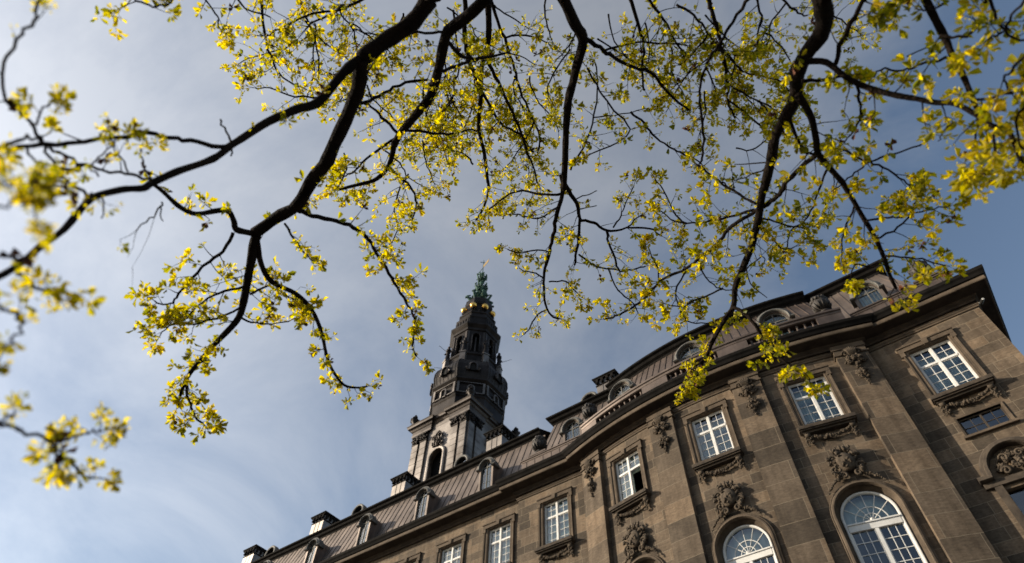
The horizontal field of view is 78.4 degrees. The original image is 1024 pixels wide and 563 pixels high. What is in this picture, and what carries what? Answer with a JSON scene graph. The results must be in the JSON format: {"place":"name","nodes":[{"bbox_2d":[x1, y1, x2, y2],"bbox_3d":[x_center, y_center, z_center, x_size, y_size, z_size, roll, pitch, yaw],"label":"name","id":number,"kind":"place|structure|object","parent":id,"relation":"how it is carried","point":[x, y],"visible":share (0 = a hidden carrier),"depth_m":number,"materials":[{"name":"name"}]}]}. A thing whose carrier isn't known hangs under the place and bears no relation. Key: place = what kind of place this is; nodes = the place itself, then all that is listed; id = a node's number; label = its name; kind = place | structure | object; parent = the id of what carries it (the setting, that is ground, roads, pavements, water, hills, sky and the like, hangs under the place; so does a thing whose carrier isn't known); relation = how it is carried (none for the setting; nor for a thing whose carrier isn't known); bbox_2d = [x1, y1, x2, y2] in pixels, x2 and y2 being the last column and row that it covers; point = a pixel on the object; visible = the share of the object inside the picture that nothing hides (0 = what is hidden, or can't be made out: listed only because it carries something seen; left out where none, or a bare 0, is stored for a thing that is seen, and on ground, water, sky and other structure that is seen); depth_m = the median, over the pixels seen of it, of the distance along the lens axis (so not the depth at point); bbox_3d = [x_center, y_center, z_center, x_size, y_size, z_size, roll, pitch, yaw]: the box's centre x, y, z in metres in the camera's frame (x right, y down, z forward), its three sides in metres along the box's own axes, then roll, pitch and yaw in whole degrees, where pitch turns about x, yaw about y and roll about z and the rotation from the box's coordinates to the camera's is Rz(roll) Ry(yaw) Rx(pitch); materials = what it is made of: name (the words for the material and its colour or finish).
{"place":"outdoors","nodes":[
{"label":"outdoors","id":0,"kind":"place"},
{"bbox_2d":[0,0,1023,562],"label":"sky","id":1,"kind":"structure","parent":0,"point":[290,452],"materials":[{"name":"blue"}]},
{"bbox_2d":[907,260,932,280],"bbox_3d":[19.314,-0.498,29.681,0.971,1.400,0.948,-25,-59,19],"label":"urn","id":2,"kind":"object","parent":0,"point":[911,271],"visible":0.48,"depth_m":29.56,"materials":[{"name":"stone"}]},
{"label":"paved courtyard","id":3,"kind":"structure","parent":0,"visible":0},
{"bbox_2d":[407,259,519,481],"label":"palace tower","id":4,"kind":"structure","parent":3,"relation":"on","point":[469,395],"depth_m":88.67,"materials":[{"name":"stone"}]},
{"bbox_2d":[0,0,1023,491],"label":"tree","id":5,"kind":"object","parent":3,"relation":"on","point":[354,74],"visible":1,"depth_m":3.52,"materials":[{"name":"green plant"}]},
{"bbox_2d":[242,259,1023,562],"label":"palace","id":6,"kind":"structure","parent":3,"relation":"on","point":[903,442],"depth_m":27.43,"materials":[{"name":"stone"}]},
{"bbox_2d":[394,552,421,562],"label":"window","id":7,"kind":"structure","parent":6,"relation":"in","point":[415,558],"depth_m":37.82,"materials":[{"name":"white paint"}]},
{"bbox_2d":[435,532,466,562],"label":"window","id":8,"kind":"structure","parent":6,"relation":"in","point":[453,549],"depth_m":36.51,"materials":[{"name":"white glass"}]},
{"bbox_2d":[482,512,515,562],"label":"window","id":9,"kind":"structure","parent":6,"relation":"in","point":[498,537],"depth_m":34.81,"materials":[{"name":"white glass"}]},
{"bbox_2d":[532,435,546,452],"bbox_3d":[1.657,9.851,37.832,0.971,1.400,0.948,-30,-60,22],"label":"urn","id":10,"kind":"object","parent":6,"relation":"on","point":[539,442],"visible":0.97,"depth_m":37.54,"materials":[{"name":"stone"}]},
{"bbox_2d":[534,486,575,562],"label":"window","id":11,"kind":"structure","parent":6,"relation":"in","point":[555,510],"depth_m":32.82,"materials":[{"name":"white glass"}]},
{"bbox_2d":[582,403,596,420],"bbox_3d":[4.510,7.578,36.258,0.948,1.400,0.971,14,-55,-8],"label":"urn","id":12,"kind":"object","parent":6,"relation":"on","point":[589,410],"visible":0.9,"depth_m":35.98,"materials":[{"name":"stone"}]},
{"bbox_2d":[606,438,651,525],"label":"window","id":13,"kind":"structure","parent":6,"relation":"in","point":[633,490],"depth_m":30.69,"materials":[{"name":"white paint"}]},
{"bbox_2d":[631,554,664,562],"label":"arched window","id":14,"kind":"structure","parent":6,"relation":"in","point":[646,558],"depth_m":26.81,"materials":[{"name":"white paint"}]},
{"bbox_2d":[681,397,744,483],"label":"window","id":15,"kind":"structure","parent":6,"relation":"in","point":[714,443],"depth_m":28.71,"materials":[{"name":"white glass"}]},
{"bbox_2d":[712,513,785,562],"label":"arched window","id":16,"kind":"structure","parent":6,"relation":"in","point":[745,537],"depth_m":24.72,"materials":[{"name":"white glass"}]},
{"bbox_2d":[776,364,861,446],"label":"window","id":17,"kind":"structure","parent":6,"relation":"in","point":[813,417],"depth_m":27.01,"materials":[{"name":"white paint"}]},
{"bbox_2d":[809,294,831,312],"bbox_3d":[15.390,1.185,31.255,0.948,1.400,0.971,-13,-55,11],"label":"urn","id":18,"kind":"object","parent":6,"relation":"on","point":[819,303],"visible":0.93,"depth_m":30.97,"materials":[{"name":"stone"}]},
{"bbox_2d":[830,479,940,562],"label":"arched window","id":19,"kind":"structure","parent":6,"relation":"in","point":[873,522],"depth_m":22.93,"materials":[{"name":"white glass"}]},
{"bbox_2d":[895,326,1002,415],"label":"window","id":20,"kind":"structure","parent":6,"relation":"in","point":[945,368],"depth_m":25.81,"materials":[{"name":"white glass"}]},
{"bbox_2d":[953,401,1019,439],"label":"mezzanine window","id":21,"kind":"structure","parent":6,"relation":"in","point":[998,419],"depth_m":23.72,"materials":[{"name":"glass"}]}
]}

